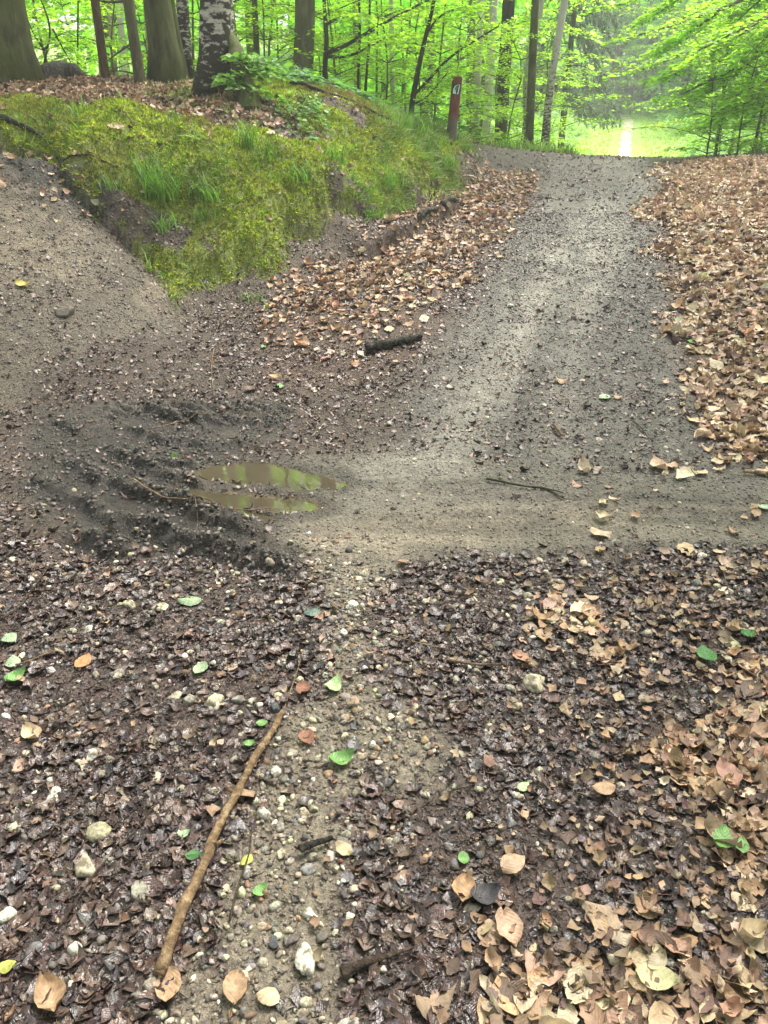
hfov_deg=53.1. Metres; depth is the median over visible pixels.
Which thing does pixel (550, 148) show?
crest grass
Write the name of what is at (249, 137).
grass tuft
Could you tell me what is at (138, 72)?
slim tree
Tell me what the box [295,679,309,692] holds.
fallen leaf
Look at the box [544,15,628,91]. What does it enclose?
young beech
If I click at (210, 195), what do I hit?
grass tuft
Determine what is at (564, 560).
stone
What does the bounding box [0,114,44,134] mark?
root
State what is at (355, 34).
beech tree
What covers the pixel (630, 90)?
beech tree
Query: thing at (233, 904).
twig
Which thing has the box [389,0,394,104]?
birch tree
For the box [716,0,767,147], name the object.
young beech
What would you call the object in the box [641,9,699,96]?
beech tree
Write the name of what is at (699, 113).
young beech
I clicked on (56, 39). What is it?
young beech
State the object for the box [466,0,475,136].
beech tree
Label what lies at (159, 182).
grass tuft
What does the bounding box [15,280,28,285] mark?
fallen leaf
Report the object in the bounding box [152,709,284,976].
stick
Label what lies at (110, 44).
young beech
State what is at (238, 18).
beech tree
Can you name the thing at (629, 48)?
spruce tree
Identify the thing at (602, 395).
fallen leaf
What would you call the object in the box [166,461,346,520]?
puddle water
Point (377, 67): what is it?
young beech
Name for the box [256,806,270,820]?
stone
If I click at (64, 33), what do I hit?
young beech
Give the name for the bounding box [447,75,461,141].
marker post
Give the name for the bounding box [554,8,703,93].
beech tree
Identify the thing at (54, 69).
boulder
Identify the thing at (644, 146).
meadow grass
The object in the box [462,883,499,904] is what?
fallen leaf
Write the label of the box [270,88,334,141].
bramble
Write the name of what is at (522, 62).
beech tree
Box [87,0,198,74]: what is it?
young beech
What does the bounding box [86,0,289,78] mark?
young beech
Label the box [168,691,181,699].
stone
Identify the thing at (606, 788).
fallen leaf
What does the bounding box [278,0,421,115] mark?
young beech
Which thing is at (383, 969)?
stone
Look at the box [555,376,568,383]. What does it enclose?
fallen leaf
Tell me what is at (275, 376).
fallen leaf
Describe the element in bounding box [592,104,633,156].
path
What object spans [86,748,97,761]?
stone
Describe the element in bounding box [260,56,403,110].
fallen log
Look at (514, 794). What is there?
stone
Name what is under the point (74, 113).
sparse bank grass
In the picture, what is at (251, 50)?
beech tree
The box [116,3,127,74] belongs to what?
birch tree
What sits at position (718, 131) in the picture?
young beech
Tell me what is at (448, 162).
grass tuft
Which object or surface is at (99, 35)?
slim tree
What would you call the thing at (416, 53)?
young beech
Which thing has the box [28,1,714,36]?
sky
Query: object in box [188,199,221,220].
grass tuft
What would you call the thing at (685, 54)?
beech tree
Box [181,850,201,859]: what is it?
fallen leaf
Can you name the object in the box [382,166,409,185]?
grass tuft
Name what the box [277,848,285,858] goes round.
stone
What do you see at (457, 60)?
young beech
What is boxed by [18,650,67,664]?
twig
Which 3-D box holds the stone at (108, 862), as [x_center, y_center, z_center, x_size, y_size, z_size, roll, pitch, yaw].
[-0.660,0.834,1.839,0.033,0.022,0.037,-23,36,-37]
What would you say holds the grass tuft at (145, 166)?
on the ground at (116, 504)
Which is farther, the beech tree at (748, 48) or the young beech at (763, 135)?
the beech tree at (748, 48)
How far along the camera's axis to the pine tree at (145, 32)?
18.67 m
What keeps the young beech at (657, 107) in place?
on the ground at (116, 504)
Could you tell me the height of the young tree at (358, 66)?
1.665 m
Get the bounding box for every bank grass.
[0,75,460,309]
[329,100,489,222]
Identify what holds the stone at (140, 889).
on the ground at (116, 504)
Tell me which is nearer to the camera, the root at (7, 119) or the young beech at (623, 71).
the root at (7, 119)
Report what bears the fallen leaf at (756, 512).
on the ground at (116, 504)
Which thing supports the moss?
on the ground at (116, 504)
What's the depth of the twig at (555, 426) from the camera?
4.29 m
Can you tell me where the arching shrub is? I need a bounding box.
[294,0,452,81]
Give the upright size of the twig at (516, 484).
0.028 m
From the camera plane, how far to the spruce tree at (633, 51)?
64.11 m
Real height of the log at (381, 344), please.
0.082 m
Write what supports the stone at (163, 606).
on the ground at (116, 504)
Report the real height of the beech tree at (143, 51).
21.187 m
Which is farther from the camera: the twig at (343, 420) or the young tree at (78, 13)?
the young tree at (78, 13)
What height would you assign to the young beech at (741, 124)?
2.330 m
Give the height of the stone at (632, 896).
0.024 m
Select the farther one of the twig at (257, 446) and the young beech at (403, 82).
the young beech at (403, 82)
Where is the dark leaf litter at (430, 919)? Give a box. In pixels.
[0,525,767,1023]
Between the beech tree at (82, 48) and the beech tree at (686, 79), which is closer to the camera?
the beech tree at (82, 48)
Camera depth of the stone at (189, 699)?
2.32 m
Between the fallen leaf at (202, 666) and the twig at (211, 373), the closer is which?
the fallen leaf at (202, 666)
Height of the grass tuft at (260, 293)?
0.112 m
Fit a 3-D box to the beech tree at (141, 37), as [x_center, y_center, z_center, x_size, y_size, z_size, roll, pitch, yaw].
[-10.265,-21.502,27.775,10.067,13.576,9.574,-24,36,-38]
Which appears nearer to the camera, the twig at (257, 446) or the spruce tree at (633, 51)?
the twig at (257, 446)
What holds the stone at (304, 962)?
on the ground at (116, 504)
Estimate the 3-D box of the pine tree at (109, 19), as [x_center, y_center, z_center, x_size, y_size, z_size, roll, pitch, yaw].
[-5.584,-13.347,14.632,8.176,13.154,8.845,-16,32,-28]
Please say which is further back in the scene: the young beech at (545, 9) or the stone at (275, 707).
the young beech at (545, 9)
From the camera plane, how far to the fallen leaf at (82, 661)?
2.49 m
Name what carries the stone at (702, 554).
on the ground at (116, 504)
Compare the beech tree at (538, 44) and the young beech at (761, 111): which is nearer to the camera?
the young beech at (761, 111)
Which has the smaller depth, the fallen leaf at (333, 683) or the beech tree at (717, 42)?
the fallen leaf at (333, 683)
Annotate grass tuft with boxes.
[74,147,227,201]
[93,171,134,192]
[119,203,199,233]
[121,149,171,180]
[157,167,225,202]
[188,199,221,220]
[219,112,272,147]
[239,288,267,303]
[247,131,285,161]
[272,156,317,182]
[312,139,350,163]
[343,204,389,218]
[381,103,441,131]
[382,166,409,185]
[415,128,453,149]
[432,148,465,167]
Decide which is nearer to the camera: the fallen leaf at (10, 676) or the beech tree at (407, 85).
the fallen leaf at (10, 676)
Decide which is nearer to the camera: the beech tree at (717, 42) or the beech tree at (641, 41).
the beech tree at (717, 42)
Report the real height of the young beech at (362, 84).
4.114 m
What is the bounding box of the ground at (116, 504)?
[0,26,767,1023]
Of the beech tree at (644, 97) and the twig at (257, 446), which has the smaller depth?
the twig at (257, 446)
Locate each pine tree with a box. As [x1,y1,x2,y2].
[106,0,117,75]
[143,5,147,59]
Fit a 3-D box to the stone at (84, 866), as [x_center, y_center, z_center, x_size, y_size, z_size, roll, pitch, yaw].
[-0.709,0.842,1.820,0.043,0.034,0.071,-16,32,-28]
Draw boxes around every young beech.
[25,0,90,61]
[26,0,145,67]
[27,10,71,64]
[29,0,122,63]
[30,4,130,65]
[31,0,146,75]
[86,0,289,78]
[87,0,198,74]
[118,0,388,73]
[124,0,273,59]
[191,0,324,78]
[191,1,375,77]
[194,0,389,77]
[234,0,439,89]
[235,0,383,84]
[236,0,411,98]
[250,0,426,104]
[276,0,479,102]
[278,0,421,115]
[321,0,466,105]
[335,0,481,126]
[335,0,495,138]
[342,0,507,127]
[368,0,531,125]
[381,0,557,145]
[414,3,536,144]
[423,29,555,142]
[430,12,566,142]
[440,0,592,144]
[445,16,593,143]
[464,0,636,153]
[481,78,589,153]
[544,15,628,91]
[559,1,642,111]
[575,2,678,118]
[582,17,679,98]
[590,36,641,101]
[597,0,767,154]
[607,26,670,103]
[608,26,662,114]
[637,0,767,153]
[650,20,766,154]
[654,37,708,113]
[656,7,767,148]
[658,0,767,154]
[658,30,719,109]
[665,52,767,154]
[673,7,767,153]
[698,5,767,146]
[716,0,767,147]
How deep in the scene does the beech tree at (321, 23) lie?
39.32 m
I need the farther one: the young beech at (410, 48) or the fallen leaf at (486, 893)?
the young beech at (410, 48)
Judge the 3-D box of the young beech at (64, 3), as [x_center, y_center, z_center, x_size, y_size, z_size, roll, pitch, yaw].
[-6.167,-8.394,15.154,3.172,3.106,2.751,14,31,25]
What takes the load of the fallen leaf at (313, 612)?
on the dark leaf litter at (430, 919)
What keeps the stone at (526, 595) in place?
on the ground at (116, 504)
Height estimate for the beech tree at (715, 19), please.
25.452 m
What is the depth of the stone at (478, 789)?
2.03 m
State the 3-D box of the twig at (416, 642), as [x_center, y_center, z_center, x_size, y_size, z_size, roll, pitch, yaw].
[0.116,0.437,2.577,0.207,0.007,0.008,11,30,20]
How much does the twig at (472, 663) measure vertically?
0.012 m
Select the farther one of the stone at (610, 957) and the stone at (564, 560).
the stone at (564, 560)
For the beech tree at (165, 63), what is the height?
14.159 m
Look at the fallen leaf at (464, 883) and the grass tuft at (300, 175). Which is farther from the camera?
the grass tuft at (300, 175)
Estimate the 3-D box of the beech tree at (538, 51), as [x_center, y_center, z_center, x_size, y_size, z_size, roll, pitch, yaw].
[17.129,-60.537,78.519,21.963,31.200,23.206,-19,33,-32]
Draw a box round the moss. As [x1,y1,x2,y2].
[0,77,473,298]
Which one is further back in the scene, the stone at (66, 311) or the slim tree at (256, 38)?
the slim tree at (256, 38)
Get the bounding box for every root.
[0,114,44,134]
[62,154,117,166]
[289,81,390,119]
[417,206,439,218]
[440,197,464,205]
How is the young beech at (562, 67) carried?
on the ground at (116, 504)
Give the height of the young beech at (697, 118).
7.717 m
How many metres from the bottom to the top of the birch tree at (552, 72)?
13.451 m
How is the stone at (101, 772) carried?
on the dark leaf litter at (430, 919)
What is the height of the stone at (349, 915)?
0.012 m
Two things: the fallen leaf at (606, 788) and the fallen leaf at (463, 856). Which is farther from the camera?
the fallen leaf at (606, 788)
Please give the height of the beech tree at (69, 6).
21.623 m
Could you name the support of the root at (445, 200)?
on the ground at (116, 504)
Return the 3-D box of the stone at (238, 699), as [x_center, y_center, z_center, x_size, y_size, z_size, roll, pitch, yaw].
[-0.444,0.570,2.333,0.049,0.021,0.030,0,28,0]
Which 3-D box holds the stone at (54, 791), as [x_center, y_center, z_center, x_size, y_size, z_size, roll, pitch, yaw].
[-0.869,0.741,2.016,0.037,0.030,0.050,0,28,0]
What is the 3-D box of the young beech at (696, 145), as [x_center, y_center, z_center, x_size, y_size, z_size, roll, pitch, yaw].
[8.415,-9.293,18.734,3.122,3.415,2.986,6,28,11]
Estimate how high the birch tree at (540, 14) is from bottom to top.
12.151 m
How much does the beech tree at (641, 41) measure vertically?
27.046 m
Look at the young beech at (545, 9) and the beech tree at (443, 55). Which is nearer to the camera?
the young beech at (545, 9)
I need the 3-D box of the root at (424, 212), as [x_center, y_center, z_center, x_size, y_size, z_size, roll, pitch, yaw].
[0.452,-3.063,7.857,0.069,0.094,0.462,12,30,22]
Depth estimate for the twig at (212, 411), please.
4.44 m
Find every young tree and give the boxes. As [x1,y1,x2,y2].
[26,0,98,73]
[39,0,112,62]
[325,0,385,93]
[344,0,399,92]
[392,0,522,115]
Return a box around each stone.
[7,821,17,831]
[44,389,50,398]
[46,786,60,800]
[55,306,74,317]
[67,941,82,956]
[74,853,95,876]
[84,625,92,632]
[85,821,111,842]
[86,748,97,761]
[98,770,104,775]
[101,853,116,866]
[123,600,135,609]
[131,880,148,899]
[152,602,168,610]
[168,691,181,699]
[183,693,195,705]
[204,693,223,706]
[231,695,245,703]
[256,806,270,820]
[268,935,278,948]
[270,702,280,713]
[270,765,281,777]
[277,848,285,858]
[294,615,300,621]
[294,942,315,977]
[302,908,317,918]
[330,864,339,872]
[346,912,354,919]
[373,716,380,724]
[380,965,386,973]
[474,668,481,674]
[474,786,483,792]
[511,791,519,798]
[522,673,545,693]
[523,592,533,598]
[561,557,568,563]
[607,954,621,966]
[627,891,636,901]
[690,578,702,585]
[697,552,707,557]
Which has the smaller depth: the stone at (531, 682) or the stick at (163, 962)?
the stick at (163, 962)
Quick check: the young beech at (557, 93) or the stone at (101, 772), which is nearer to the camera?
the stone at (101, 772)
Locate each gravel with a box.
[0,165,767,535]
[0,475,767,1023]
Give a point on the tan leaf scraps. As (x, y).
(548, 882)
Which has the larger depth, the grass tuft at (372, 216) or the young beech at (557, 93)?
the young beech at (557, 93)
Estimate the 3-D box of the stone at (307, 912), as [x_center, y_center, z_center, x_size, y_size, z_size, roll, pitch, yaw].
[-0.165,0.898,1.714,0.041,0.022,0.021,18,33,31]
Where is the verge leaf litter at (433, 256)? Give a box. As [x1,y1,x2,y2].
[243,161,541,389]
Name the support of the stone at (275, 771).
on the ground at (116, 504)
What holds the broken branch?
on the ground at (116, 504)
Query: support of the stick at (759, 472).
on the ground at (116, 504)
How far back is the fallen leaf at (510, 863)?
1.80 m
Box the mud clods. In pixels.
[18,397,318,575]
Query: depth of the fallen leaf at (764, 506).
3.44 m
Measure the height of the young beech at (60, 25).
4.114 m
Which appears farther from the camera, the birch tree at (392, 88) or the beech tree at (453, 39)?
the beech tree at (453, 39)
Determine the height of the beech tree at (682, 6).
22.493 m
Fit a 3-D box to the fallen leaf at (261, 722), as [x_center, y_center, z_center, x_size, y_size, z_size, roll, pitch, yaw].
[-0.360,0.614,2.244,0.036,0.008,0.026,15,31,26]
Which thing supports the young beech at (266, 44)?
on the ground at (116, 504)
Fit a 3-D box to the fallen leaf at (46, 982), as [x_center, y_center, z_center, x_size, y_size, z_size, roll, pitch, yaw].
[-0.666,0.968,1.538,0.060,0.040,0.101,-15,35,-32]
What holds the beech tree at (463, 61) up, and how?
on the ground at (116, 504)
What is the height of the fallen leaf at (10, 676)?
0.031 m
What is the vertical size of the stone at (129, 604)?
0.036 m
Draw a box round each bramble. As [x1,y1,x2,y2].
[211,52,297,102]
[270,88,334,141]
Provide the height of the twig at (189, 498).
0.087 m
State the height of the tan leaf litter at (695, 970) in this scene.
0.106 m
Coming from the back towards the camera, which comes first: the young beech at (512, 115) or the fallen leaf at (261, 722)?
the young beech at (512, 115)
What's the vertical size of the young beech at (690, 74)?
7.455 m
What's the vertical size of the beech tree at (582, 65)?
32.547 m
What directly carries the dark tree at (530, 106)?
on the ground at (116, 504)
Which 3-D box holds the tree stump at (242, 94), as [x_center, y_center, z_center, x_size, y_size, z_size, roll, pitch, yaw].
[-1.491,-4.675,8.297,0.358,0.912,0.908,-5,28,-9]
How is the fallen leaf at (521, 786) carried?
on the dark leaf litter at (430, 919)
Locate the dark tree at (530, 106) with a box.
[525,0,538,146]
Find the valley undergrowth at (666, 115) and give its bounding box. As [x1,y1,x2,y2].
[242,45,767,155]
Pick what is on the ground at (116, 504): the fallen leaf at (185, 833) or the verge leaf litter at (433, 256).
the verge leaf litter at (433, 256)
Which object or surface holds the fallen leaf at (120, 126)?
on the ground at (116, 504)
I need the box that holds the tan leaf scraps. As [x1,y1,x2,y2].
[0,542,767,1023]
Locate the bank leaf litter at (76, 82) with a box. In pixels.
[0,73,493,267]
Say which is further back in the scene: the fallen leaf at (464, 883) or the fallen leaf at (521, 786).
the fallen leaf at (521, 786)
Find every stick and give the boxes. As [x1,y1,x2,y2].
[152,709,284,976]
[743,469,767,474]
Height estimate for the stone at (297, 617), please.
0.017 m
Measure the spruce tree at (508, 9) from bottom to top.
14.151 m
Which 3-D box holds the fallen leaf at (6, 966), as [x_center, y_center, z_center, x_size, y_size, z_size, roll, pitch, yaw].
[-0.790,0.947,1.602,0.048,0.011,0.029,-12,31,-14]
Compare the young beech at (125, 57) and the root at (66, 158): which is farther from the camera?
the young beech at (125, 57)
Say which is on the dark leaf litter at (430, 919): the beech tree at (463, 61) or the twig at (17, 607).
the twig at (17, 607)
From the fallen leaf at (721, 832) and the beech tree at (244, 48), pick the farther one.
the beech tree at (244, 48)
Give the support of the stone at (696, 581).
on the ground at (116, 504)
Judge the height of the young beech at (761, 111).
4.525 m
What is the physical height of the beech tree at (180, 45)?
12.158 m
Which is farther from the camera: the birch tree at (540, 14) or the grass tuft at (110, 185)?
the birch tree at (540, 14)
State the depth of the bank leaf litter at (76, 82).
8.22 m
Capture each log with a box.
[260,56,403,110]
[365,334,422,350]
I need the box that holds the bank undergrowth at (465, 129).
[84,71,518,147]
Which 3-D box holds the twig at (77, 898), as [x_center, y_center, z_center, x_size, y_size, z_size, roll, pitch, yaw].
[-0.654,0.826,1.836,0.018,0.009,0.382,9,29,17]
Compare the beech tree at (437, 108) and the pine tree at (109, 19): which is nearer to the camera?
the pine tree at (109, 19)
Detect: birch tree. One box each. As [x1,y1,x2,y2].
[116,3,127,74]
[176,0,193,78]
[191,0,234,97]
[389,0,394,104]
[472,0,484,139]
[482,0,497,140]
[523,0,543,144]
[540,0,567,147]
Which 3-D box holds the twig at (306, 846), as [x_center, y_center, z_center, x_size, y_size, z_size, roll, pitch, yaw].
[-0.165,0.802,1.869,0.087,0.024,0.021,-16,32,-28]
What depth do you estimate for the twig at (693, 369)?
4.96 m
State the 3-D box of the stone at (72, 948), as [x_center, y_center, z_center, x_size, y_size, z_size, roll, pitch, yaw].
[-0.661,0.937,1.647,0.030,0.035,0.032,0,28,0]
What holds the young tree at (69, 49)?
on the ground at (116, 504)
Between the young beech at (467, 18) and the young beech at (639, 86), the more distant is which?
the young beech at (639, 86)
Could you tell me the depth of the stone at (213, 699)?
2.30 m
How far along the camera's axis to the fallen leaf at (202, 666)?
2.46 m
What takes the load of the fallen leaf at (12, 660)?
on the dark leaf litter at (430, 919)
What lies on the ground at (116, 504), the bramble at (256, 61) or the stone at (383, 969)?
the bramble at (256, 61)
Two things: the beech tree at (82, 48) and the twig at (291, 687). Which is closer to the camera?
the twig at (291, 687)
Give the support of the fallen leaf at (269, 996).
on the dark leaf litter at (430, 919)
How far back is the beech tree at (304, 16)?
11.30 m
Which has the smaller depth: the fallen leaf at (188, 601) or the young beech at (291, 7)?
the fallen leaf at (188, 601)
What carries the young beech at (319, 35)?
on the ground at (116, 504)
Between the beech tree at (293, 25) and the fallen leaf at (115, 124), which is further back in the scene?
the beech tree at (293, 25)
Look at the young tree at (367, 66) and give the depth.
11.35 m
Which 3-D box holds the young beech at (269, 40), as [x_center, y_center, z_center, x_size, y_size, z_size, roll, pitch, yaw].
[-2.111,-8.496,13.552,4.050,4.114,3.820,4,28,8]
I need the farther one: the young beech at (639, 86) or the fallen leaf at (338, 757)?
the young beech at (639, 86)
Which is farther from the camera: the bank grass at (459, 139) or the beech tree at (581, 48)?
the beech tree at (581, 48)
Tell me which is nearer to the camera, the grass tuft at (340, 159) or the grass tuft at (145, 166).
the grass tuft at (145, 166)
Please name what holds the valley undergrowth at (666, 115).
on the ground at (116, 504)
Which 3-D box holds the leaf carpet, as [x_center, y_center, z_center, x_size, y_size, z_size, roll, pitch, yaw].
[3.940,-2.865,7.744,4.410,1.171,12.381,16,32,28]
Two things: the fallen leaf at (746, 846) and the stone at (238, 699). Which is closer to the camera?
the fallen leaf at (746, 846)
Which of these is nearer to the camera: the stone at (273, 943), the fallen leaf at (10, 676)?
the stone at (273, 943)
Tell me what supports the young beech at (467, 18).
on the ground at (116, 504)
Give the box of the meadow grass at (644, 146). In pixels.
[441,98,748,157]
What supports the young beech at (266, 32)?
on the ground at (116, 504)
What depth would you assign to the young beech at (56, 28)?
11.84 m
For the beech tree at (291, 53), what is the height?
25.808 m
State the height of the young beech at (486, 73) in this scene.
3.415 m
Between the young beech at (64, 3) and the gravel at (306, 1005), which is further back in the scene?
the young beech at (64, 3)
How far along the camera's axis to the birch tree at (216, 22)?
8.34 m
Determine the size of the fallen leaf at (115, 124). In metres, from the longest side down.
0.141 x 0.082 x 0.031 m
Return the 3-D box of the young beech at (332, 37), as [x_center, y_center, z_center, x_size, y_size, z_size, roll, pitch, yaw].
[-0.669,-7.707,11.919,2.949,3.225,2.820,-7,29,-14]
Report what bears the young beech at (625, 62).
on the ground at (116, 504)
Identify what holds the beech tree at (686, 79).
on the ground at (116, 504)
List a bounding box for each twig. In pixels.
[0,565,49,620]
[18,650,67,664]
[56,799,158,929]
[128,478,274,531]
[148,410,280,429]
[211,348,215,400]
[226,437,305,449]
[228,825,252,921]
[278,649,303,726]
[298,835,332,852]
[332,407,357,438]
[339,946,412,977]
[390,634,447,648]
[448,659,505,665]
[486,477,575,500]
[552,423,562,435]
[687,364,699,374]
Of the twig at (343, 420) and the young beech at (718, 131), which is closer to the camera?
the twig at (343, 420)
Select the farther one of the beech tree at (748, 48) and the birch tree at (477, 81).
the beech tree at (748, 48)
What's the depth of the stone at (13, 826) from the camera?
1.92 m
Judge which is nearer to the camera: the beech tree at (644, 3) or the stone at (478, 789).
the stone at (478, 789)
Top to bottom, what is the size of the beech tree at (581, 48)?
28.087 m
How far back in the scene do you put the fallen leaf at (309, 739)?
2.19 m
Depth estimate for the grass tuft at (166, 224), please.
6.44 m
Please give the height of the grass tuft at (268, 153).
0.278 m
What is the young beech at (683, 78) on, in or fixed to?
on the ground at (116, 504)
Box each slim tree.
[90,0,109,80]
[96,0,148,83]
[252,0,259,76]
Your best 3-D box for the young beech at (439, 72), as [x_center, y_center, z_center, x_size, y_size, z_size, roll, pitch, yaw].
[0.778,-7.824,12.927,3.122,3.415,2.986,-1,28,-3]
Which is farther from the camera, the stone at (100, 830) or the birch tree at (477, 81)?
the birch tree at (477, 81)
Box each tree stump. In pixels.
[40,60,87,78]
[228,32,264,112]
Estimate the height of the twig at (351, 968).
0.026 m
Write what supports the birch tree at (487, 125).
on the ground at (116, 504)
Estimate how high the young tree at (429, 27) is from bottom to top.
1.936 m
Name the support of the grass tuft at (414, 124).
on the ground at (116, 504)
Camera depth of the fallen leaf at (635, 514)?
3.38 m
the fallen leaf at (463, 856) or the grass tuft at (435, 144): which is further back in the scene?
the grass tuft at (435, 144)
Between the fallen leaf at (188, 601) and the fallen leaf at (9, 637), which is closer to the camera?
the fallen leaf at (9, 637)
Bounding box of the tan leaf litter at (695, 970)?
[414,543,767,1023]
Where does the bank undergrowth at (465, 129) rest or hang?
on the ground at (116, 504)
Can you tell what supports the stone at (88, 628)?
on the dark leaf litter at (430, 919)
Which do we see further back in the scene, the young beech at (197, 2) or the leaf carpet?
the young beech at (197, 2)
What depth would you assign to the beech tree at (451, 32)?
25.39 m
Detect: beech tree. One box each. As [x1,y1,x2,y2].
[0,0,45,83]
[25,0,199,75]
[31,0,198,74]
[41,0,190,75]
[51,0,81,11]
[128,0,289,52]
[139,0,411,90]
[143,0,187,84]
[171,0,188,76]
[190,0,294,58]
[234,0,419,92]
[240,0,344,66]
[291,0,467,99]
[292,0,314,78]
[314,0,583,129]
[334,0,501,109]
[351,0,466,88]
[352,0,360,89]
[353,0,615,144]
[409,0,529,96]
[441,1,571,88]
[448,1,521,65]
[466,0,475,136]
[497,10,628,86]
[499,5,572,73]
[521,0,623,95]
[538,0,711,102]
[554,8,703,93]
[557,10,678,80]
[560,0,696,107]
[574,0,714,108]
[578,0,767,135]
[599,0,767,106]
[607,3,723,95]
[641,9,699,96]
[663,0,767,76]
[664,0,758,89]
[685,0,767,87]
[701,0,767,122]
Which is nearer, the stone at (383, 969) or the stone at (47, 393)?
the stone at (383, 969)
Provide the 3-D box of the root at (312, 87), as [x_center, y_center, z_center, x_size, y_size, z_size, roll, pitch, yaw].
[-0.609,-5.024,9.389,1.327,0.438,0.472,8,29,15]
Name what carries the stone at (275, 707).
on the ground at (116, 504)
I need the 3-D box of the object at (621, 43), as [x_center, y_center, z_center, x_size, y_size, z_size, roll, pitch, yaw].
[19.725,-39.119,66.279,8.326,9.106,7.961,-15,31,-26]
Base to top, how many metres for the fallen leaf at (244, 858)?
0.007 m
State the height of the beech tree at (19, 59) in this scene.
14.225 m
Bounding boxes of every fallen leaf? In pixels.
[0,960,16,973]
[1,632,16,641]
[2,666,25,686]
[5,655,20,670]
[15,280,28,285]
[21,721,41,742]
[34,971,65,1023]
[74,653,90,670]
[108,122,118,127]
[117,123,124,128]
[155,963,181,1001]
[174,829,189,836]
[178,596,206,605]
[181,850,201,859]
[193,661,208,672]
[223,968,247,1011]
[240,853,254,864]
[243,739,257,745]
[250,882,266,899]
[253,720,267,725]
[256,987,284,1005]
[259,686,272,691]
[265,373,281,379]
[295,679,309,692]
[298,727,313,743]
[304,608,326,615]
[322,748,353,764]
[324,673,340,696]
[452,870,475,909]
[458,850,468,862]
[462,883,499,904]
[496,853,524,873]
[516,782,528,790]
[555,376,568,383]
[592,782,620,794]
[597,393,610,397]
[631,511,639,517]
[697,644,716,665]
[712,824,734,855]
[735,836,748,856]
[740,629,757,636]
[751,508,760,518]
[758,504,767,508]
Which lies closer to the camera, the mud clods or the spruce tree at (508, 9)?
the mud clods
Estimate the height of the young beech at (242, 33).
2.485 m
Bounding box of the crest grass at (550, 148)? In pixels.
[415,114,767,154]
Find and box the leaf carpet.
[571,153,767,555]
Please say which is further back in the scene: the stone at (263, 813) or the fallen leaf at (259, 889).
the stone at (263, 813)
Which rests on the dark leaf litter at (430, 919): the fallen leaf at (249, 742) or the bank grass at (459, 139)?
the fallen leaf at (249, 742)
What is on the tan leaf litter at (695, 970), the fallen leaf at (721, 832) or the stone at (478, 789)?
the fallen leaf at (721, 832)
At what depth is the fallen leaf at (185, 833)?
1.91 m
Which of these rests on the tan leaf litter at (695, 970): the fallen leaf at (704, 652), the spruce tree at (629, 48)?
the fallen leaf at (704, 652)
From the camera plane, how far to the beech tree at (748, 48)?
41.30 m
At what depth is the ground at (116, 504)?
4.27 m
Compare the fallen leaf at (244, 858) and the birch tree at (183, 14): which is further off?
the birch tree at (183, 14)
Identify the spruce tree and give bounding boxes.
[494,0,514,144]
[508,0,634,147]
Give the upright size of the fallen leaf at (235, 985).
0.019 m
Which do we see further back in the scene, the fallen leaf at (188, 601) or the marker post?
the marker post
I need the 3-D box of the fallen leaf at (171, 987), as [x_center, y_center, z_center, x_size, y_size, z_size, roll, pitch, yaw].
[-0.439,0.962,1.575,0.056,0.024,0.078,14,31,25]
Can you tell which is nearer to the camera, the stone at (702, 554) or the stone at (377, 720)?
the stone at (377, 720)
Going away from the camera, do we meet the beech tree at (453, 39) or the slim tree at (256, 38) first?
the slim tree at (256, 38)
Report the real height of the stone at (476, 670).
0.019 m
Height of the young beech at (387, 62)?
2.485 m
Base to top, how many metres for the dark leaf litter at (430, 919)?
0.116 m
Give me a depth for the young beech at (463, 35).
19.80 m

